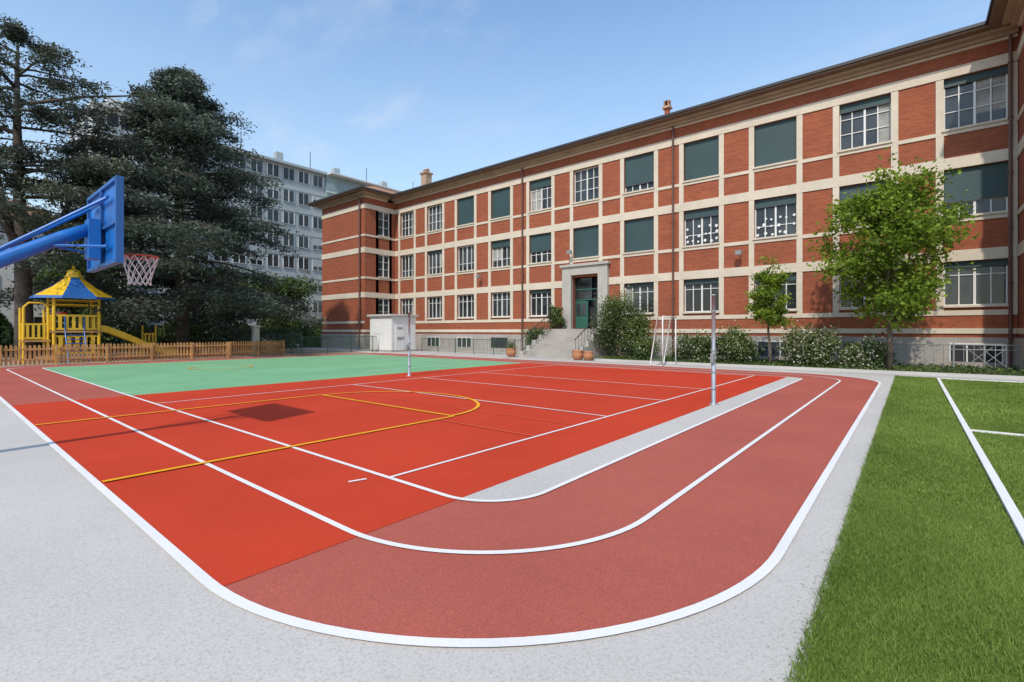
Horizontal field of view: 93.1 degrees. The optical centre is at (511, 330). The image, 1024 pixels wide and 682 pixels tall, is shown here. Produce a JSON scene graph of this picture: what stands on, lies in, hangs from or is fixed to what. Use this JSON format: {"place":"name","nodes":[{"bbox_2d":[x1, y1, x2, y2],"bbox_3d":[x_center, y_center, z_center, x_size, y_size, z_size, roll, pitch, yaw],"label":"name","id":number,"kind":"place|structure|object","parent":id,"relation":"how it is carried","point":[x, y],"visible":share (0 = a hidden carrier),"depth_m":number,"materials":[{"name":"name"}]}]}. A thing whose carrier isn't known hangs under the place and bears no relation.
{"place":"outdoors","nodes":[
{"label":"outdoors","id":0,"kind":"place"},
{"bbox_2d":[1,348,360,366],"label":"playground ground","id":1,"kind":"structure","parent":0,"point":[309,353],"depth_m":32.86,"materials":[{"name":"rubber"}]},
{"bbox_2d":[7,241,135,325],"bbox_3d":[-35.318,-3.366,40.078,10.053,10.260,7.385,0,0,-4],"label":"street tree","id":2,"kind":"object","parent":1,"relation":"on","point":[72,310],"visible":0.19,"depth_m":38.77,"materials":[{"name":"green plant"}]},
{"bbox_2d":[0,14,180,358],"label":"cedar tree","id":3,"kind":"object","parent":1,"relation":"on","point":[19,154],"visible":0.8,"depth_m":28.10,"materials":[{"name":"green plant"}]},
{"bbox_2d":[19,266,172,363],"bbox_3d":[-24.139,-0.976,28.671,3.786,5.487,6.959,0,0,39],"label":"playground climbing frame","id":4,"kind":"object","parent":1,"relation":"on","point":[69,286],"visible":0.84,"depth_m":27.12,"materials":[{"name":"yellow plastic"}]},
{"bbox_2d":[2,326,315,354],"bbox_3d":[-30.713,0.720,36.633,0.070,2.060,33.535,0,0,39],"label":"green fence","id":5,"kind":"object","parent":1,"relation":"on","point":[170,336],"visible":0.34,"depth_m":39.40,"materials":[{"name":"metal"}]},
{"bbox_2d":[0,303,321,356],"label":"hedge","id":6,"kind":"object","parent":1,"relation":"on","point":[112,340],"visible":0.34,"depth_m":41.78,"materials":[{"name":"green plant"}]},
{"bbox_2d":[0,64,333,355],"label":"cedar tree","id":7,"kind":"object","parent":1,"relation":"on","point":[193,131],"visible":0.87,"depth_m":32.10,"materials":[{"name":"green plant"}]},
{"bbox_2d":[190,262,277,326],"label":"street tree","id":8,"kind":"object","parent":1,"relation":"on","point":[235,319],"visible":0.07,"depth_m":46.83,"materials":[{"name":"green plant"}]},
{"bbox_2d":[250,325,260,354],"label":"concrete pillar","id":9,"kind":"structure","parent":1,"relation":"on","point":[255,333],"depth_m":34.31,"materials":[{"name":"grey concrete"}]},
{"bbox_2d":[229,340,284,357],"bbox_3d":[-17.539,1.210,33.426,0.175,1.080,4.150,0,0,27],"label":"wooden picket fence","id":10,"kind":"object","parent":1,"relation":"on","point":[276,347],"visible":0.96,"depth_m":33.40,"materials":[{"name":"brown wood"}]},
{"bbox_2d":[237,332,301,353],"bbox_3d":[-19.839,0.920,39.160,11.633,1.660,0.065,0,0,39],"label":"green fence","id":11,"kind":"object","parent":1,"relation":"on","point":[267,338],"visible":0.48,"depth_m":37.64,"materials":[{"name":"metal"}]},
{"bbox_2d":[302,335,376,354],"bbox_3d":[-13.326,1.070,37.918,0.065,1.360,6.433,0,0,39],"label":"green fence","id":12,"kind":"object","parent":1,"relation":"on","point":[372,350],"visible":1,"depth_m":37.30,"materials":[{"name":"metal"}]},
{"bbox_2d":[68,98,400,343],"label":"office apartment block","id":13,"kind":"structure","parent":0,"point":[302,187],"depth_m":66.32,"materials":[{"name":"white concrete"}]},
{"bbox_2d":[71,117,321,333],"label":"windows","id":14,"kind":"structure","parent":13,"relation":"in","point":[270,166],"depth_m":66.00,"materials":[{"name":"grey glass"}]},
{"bbox_2d":[106,114,322,322],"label":"window frames","id":15,"kind":"structure","parent":13,"relation":"in","point":[106,114],"depth_m":66.06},
{"bbox_2d":[0,353,878,637],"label":"running track","id":16,"kind":"structure","parent":0,"point":[722,529],"depth_m":4.07,"materials":[{"name":"rubber"}]},
{"bbox_2d":[0,353,880,646],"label":"court line markings","id":17,"kind":"object","parent":16,"relation":"on","point":[218,589],"visible":0.98,"depth_m":3.99,"materials":[{"name":"white paint"}]},
{"bbox_2d":[463,377,799,499],"bbox_3d":[5.140,1.742,11.476,0.567,0.001,17.210,0,0,39],"label":"concrete strip","id":18,"kind":"object","parent":16,"relation":"on","point":[541,479],"visible":1,"depth_m":6.82,"materials":[{"name":"grey concrete"}]},
{"bbox_2d":[0,0,989,214],"label":"sky","id":19,"kind":"structure","parent":0,"point":[396,90],"materials":[{"name":"blue"}]},
{"bbox_2d":[0,344,1022,681],"bbox_3d":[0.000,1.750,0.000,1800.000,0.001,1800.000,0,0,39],"label":"ground","id":20,"kind":"structure","parent":0,"point":[96,584],"depth_m":2.89,"materials":[{"name":"concrete"}]},
{"bbox_2d":[0,226,77,347],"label":"walls","id":21,"kind":"structure","parent":20,"relation":"on","point":[5,282],"depth_m":38.99,"materials":[{"name":"white paint"}]},
{"bbox_2d":[0,175,158,285],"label":"basketball hoop","id":22,"kind":"object","parent":20,"relation":"on","point":[100,230],"visible":1,"depth_m":7.22,"materials":[{"name":"blue paint"}]},
{"bbox_2d":[0,341,228,366],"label":"wooden picket fence","id":23,"kind":"object","parent":20,"relation":"on","point":[191,346],"visible":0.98,"depth_m":26.39,"materials":[{"name":"brown wood"}]},
{"bbox_2d":[45,354,517,394],"bbox_3d":[-10.773,1.742,24.587,15.497,0.001,17.200,0,0,39],"label":"green court","id":24,"kind":"object","parent":20,"relation":"on","point":[145,378],"visible":1,"depth_m":21.24,"materials":[{"name":"rubber"}]},
{"bbox_2d":[245,271,321,323],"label":"street tree","id":25,"kind":"object","parent":20,"relation":"on","point":[295,289],"visible":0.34,"depth_m":50.81,"materials":[{"name":"green plant"}]},
{"bbox_2d":[367,314,418,351],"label":"white shed","id":26,"kind":"structure","parent":20,"relation":"on","point":[389,332],"depth_m":40.42,"materials":[{"name":"paint"}]},
{"bbox_2d":[374,324,404,349],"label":"door","id":27,"kind":"structure","parent":26,"relation":"in","point":[399,332],"depth_m":40.35,"materials":[{"name":"white paint"}]},
{"bbox_2d":[11,363,785,585],"bbox_3d":[-0.654,1.742,14.787,12.580,0.001,19.450,0,0,39],"label":"red court","id":28,"kind":"object","parent":20,"relation":"on","point":[222,529],"visible":1,"depth_m":7.69,"materials":[{"name":"rubber"}]},
{"bbox_2d":[35,365,479,481],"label":"basketball key markings","id":29,"kind":"object","parent":28,"relation":"on","point":[477,405],"visible":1,"depth_m":9.11,"materials":[{"name":"yellow paint"}]},
{"bbox_2d":[406,312,411,375],"bbox_3d":[-3.983,0.510,18.672,0.220,2.480,0.267,0,0,39],"label":"volleyball post","id":30,"kind":"object","parent":28,"relation":"on","point":[408,346],"visible":0.94,"depth_m":18.65,"materials":[{"name":"metal"}]},
{"bbox_2d":[352,392,568,435],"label":"faint court markings","id":31,"kind":"object","parent":28,"relation":"on","point":[474,425],"visible":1,"depth_m":9.19,"materials":[{"name":"orange paint"}]},
{"bbox_2d":[708,294,718,404],"bbox_3d":[4.760,0.445,11.466,0.220,2.610,0.267,0,0,39],"label":"volleyball post","id":32,"kind":"object","parent":28,"relation":"on","point":[713,357],"visible":1,"depth_m":11.45,"materials":[{"name":"metal"}]},
{"bbox_2d":[649,316,675,365],"bbox_3d":[7.665,0.509,24.589,0.714,2.482,1.764,0,0,39],"label":"goal frame","id":33,"kind":"object","parent":20,"relation":"on","point":[662,361],"visible":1,"depth_m":24.50,"materials":[{"name":"white metal"}]},
{"bbox_2d":[321,334,1023,370],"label":"plinth","id":34,"kind":"structure","parent":20,"relation":"on","point":[420,343],"depth_m":24.57,"materials":[{"name":"grey concrete"}]},
{"bbox_2d":[322,22,1023,337],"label":"walls","id":35,"kind":"structure","parent":20,"relation":"on","point":[916,111],"depth_m":29.22,"materials":[{"name":"red brick"}]},
{"bbox_2d":[560,261,610,328],"bbox_3d":[5.135,-2.260,34.372,3.940,5.020,0.419,0,0,39],"label":"entrance portal","id":36,"kind":"object","parent":35,"relation":"attached to","point":[599,268],"visible":0.77,"depth_m":34.65,"materials":[{"name":"stone"}]},
{"bbox_2d":[576,288,597,327],"bbox_3d":[5.460,-1.605,34.766,2.200,2.850,0.800,0,0,39],"label":"entrance door","id":37,"kind":"structure","parent":35,"relation":"attached to","point":[582,321],"depth_m":35.08,"materials":[{"name":"green wood"}]},
{"bbox_2d":[476,250,741,277],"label":"lamp parts","id":38,"kind":"object","parent":35,"relation":"attached to","point":[738,252],"visible":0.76,"depth_m":31.31,"materials":[{"name":"grey metal"}]},
{"bbox_2d":[307,0,1007,350],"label":"gutters","id":39,"kind":"object","parent":35,"relation":"attached to","point":[962,29],"visible":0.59,"depth_m":26.76,"materials":[{"name":"brown metal"}]},
{"bbox_2d":[308,0,1023,208],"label":"cornice parts","id":40,"kind":"object","parent":35,"relation":"attached to","point":[1013,12],"visible":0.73,"depth_m":27.04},
{"bbox_2d":[320,9,1023,333],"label":"cream bands","id":41,"kind":"object","parent":35,"relation":"attached to","point":[799,267],"visible":0.82,"depth_m":28.55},
{"bbox_2d":[358,34,1012,366],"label":"downpipes","id":42,"kind":"object","parent":35,"relation":"attached to","point":[1010,173],"visible":0.98,"depth_m":20.90,"materials":[{"name":"brown metal"}]},
{"bbox_2d":[378,73,1007,362],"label":"window frames","id":43,"kind":"structure","parent":35,"relation":"attached to","point":[974,107],"depth_m":29.58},
{"bbox_2d":[378,82,1005,317],"bbox_3d":[7.402,-6.325,30.936,52.130,10.550,3.660,0,0,39],"label":"window glass","id":44,"kind":"object","parent":43,"relation":"in","point":[982,280],"visible":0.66,"depth_m":27.43,"materials":[{"name":"glass"}]},
{"bbox_2d":[413,74,1005,314],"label":"curtain parts","id":45,"kind":"object","parent":43,"relation":"attached to","point":[998,95],"visible":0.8,"depth_m":21.85,"materials":[{"name":"fabric"}]},
{"bbox_2d":[428,65,1007,292],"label":"roller blinds","id":46,"kind":"object","parent":43,"relation":"attached to","point":[775,142],"visible":0.91,"depth_m":29.01,"materials":[{"name":"green plastic"}]},
{"bbox_2d":[686,213,860,242],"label":"sticker parts","id":47,"kind":"object","parent":43,"relation":"attached to","point":[758,227],"visible":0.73,"depth_m":27.55,"materials":[{"name":"white paper"}]},
{"bbox_2d":[365,26,1021,203],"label":"roof","id":48,"kind":"structure","parent":35,"relation":"on","point":[667,102],"depth_m":48.41,"materials":[{"name":"tile"}]},
{"bbox_2d":[429,276,1001,362],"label":"dark parts","id":49,"kind":"object","parent":35,"relation":"attached to","point":[958,353],"visible":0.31,"depth_m":26.79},
{"bbox_2d":[803,376,1023,681],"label":"turf pitch","id":50,"kind":"object","parent":20,"relation":"on","point":[899,628],"depth_m":3.23,"materials":[{"name":"green plant"}]},
{"bbox_2d":[937,378,1023,543],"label":"turf line markings","id":51,"kind":"object","parent":50,"relation":"on","point":[1013,512],"visible":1,"depth_m":6.04,"materials":[{"name":"white paint"}]},
{"bbox_2d":[519,314,613,358],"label":"entrance staircase","id":52,"kind":"structure","parent":0,"point":[558,343],"depth_m":31.92,"materials":[{"name":"grey stone"}]},
{"bbox_2d":[546,303,566,328],"bbox_3d":[3.167,-0.883,34.794,1.692,2.294,1.466,0,0,39],"label":"flowering shrub","id":53,"kind":"object","parent":52,"relation":"on","point":[555,320],"visible":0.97,"depth_m":34.63,"materials":[{"name":"green plant"}]},
{"bbox_2d":[397,350,1023,380],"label":"path","id":54,"kind":"structure","parent":0,"point":[470,353],"depth_m":26.65,"materials":[{"name":"grey concrete"}]},
{"bbox_2d":[422,338,529,354],"bbox_3d":[-3.166,1.170,36.822,11.328,1.160,0.055,0,0,39],"label":"iron railing","id":55,"kind":"object","parent":54,"relation":"on","point":[455,351],"visible":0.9,"depth_m":37.02,"materials":[{"name":"metal"}]},
{"bbox_2d":[505,337,516,356],"bbox_3d":[-0.081,1.091,32.357,0.926,1.318,1.164,0,0,-24],"label":"terracotta pot","id":56,"kind":"object","parent":54,"relation":"on","point":[510,351],"visible":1,"depth_m":32.11,"materials":[{"name":"orange ceramic"}]},
{"bbox_2d":[519,324,546,349],"bbox_3d":[1.676,0.629,34.449,2.148,2.271,2.331,0,0,-16],"label":"flowering shrub","id":57,"kind":"object","parent":54,"relation":"on","point":[534,333],"visible":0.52,"depth_m":34.18,"materials":[{"name":"green plant"}]},
{"bbox_2d":[572,350,583,359],"bbox_3d":[3.904,1.450,28.791,0.720,0.600,0.709,0,0,39],"label":"terracotta pot","id":58,"kind":"object","parent":54,"relation":"on","point":[577,354],"visible":0.85,"depth_m":28.52,"materials":[{"name":"orange ceramic"}]},
{"bbox_2d":[583,351,593,360],"bbox_3d":[4.476,1.480,28.385,0.648,0.540,0.638,0,0,39],"label":"terracotta pot","id":59,"kind":"object","parent":54,"relation":"on","point":[588,355],"visible":1,"depth_m":28.16,"materials":[{"name":"orange ceramic"}]},
{"bbox_2d":[592,356,1023,379],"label":"bed kerb","id":60,"kind":"structure","parent":54,"relation":"on","point":[875,371],"depth_m":20.83,"materials":[{"name":"grey concrete"}]},
{"bbox_2d":[602,357,1022,375],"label":"planting bed","id":61,"kind":"object","parent":54,"relation":"on","point":[848,368],"visible":0.09,"depth_m":21.44,"materials":[{"name":"soil"}]},
{"bbox_2d":[583,283,660,358],"bbox_3d":[6.699,-0.598,29.951,4.816,4.765,4.339,0,0,18],"label":"flowering shrub","id":62,"kind":"object","parent":61,"relation":"on","point":[613,307],"visible":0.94,"depth_m":29.68,"materials":[{"name":"green plant"}]},
{"bbox_2d":[631,331,661,359],"bbox_3d":[7.785,0.905,28.031,1.956,1.724,2.262,0,0,19],"label":"flowering shrub","id":63,"kind":"object","parent":61,"relation":"on","point":[643,349],"visible":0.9,"depth_m":27.58,"materials":[{"name":"green plant"}]},
{"bbox_2d":[667,326,710,361],"bbox_3d":[9.846,0.761,26.427,2.806,2.046,2.414,0,0,39],"label":"flowering shrub","id":64,"kind":"object","parent":61,"relation":"on","point":[693,347],"visible":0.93,"depth_m":25.84,"materials":[{"name":"green plant"}]},
{"bbox_2d":[706,319,768,363],"bbox_3d":[11.370,0.578,24.929,2.573,2.405,2.984,0,0,-2],"label":"flowering shrub","id":65,"kind":"object","parent":61,"relation":"on","point":[739,346],"visible":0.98,"depth_m":24.43,"materials":[{"name":"green plant"}]},
{"bbox_2d":[744,255,796,363],"bbox_3d":[12.523,-0.984,23.586,2.234,5.488,2.594,0,0,11],"label":"young tree","id":66,"kind":"object","parent":61,"relation":"on","point":[764,295],"visible":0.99,"depth_m":23.25,"materials":[{"name":"green plant"}]},
{"bbox_2d":[594,352,1023,375],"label":"ground cover","id":67,"kind":"object","parent":61,"relation":"on","point":[994,370],"visible":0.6,"depth_m":21.21,"materials":[{"name":"green plant"}]},
{"bbox_2d":[772,317,845,366],"bbox_3d":[14.073,0.566,22.972,2.956,2.427,2.886,0,0,39],"label":"flowering shrub","id":68,"kind":"object","parent":61,"relation":"on","point":[799,347],"visible":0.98,"depth_m":22.38,"materials":[{"name":"green plant"}]},
{"bbox_2d":[833,333,898,369],"bbox_3d":[15.716,0.961,21.574,2.338,1.720,2.088,0,0,-6],"label":"flowering shrub","id":69,"kind":"object","parent":61,"relation":"on","point":[870,354],"visible":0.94,"depth_m":21.11,"materials":[{"name":"green plant"}]},
{"bbox_2d":[806,147,979,369],"bbox_3d":[16.284,-3.017,21.058,6.040,9.552,6.266,0,0,39],"label":"young tree","id":70,"kind":"object","parent":61,"relation":"on","point":[895,219],"visible":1,"depth_m":20.05,"materials":[{"name":"green plant"}]},
{"bbox_2d":[616,340,1019,370],"bbox_3d":[13.615,1.145,25.323,18.070,1.210,0.070,0,0,39],"label":"iron railing","id":71,"kind":"object","parent":54,"relation":"on","point":[953,349],"visible":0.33,"depth_m":21.07,"materials":[{"name":"metal"}]},
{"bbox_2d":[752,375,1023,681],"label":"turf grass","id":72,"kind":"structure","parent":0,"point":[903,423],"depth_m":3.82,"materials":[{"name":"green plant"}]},
{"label":"window frames","id":73,"kind":"object","parent":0,"visible":0},
{"bbox_2d":[29,237,42,322],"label":"windows","id":74,"kind":"structure","parent":73,"relation":"attached to","point":[37,319],"depth_m":40.18,"materials":[{"name":"glass"}]}
]}

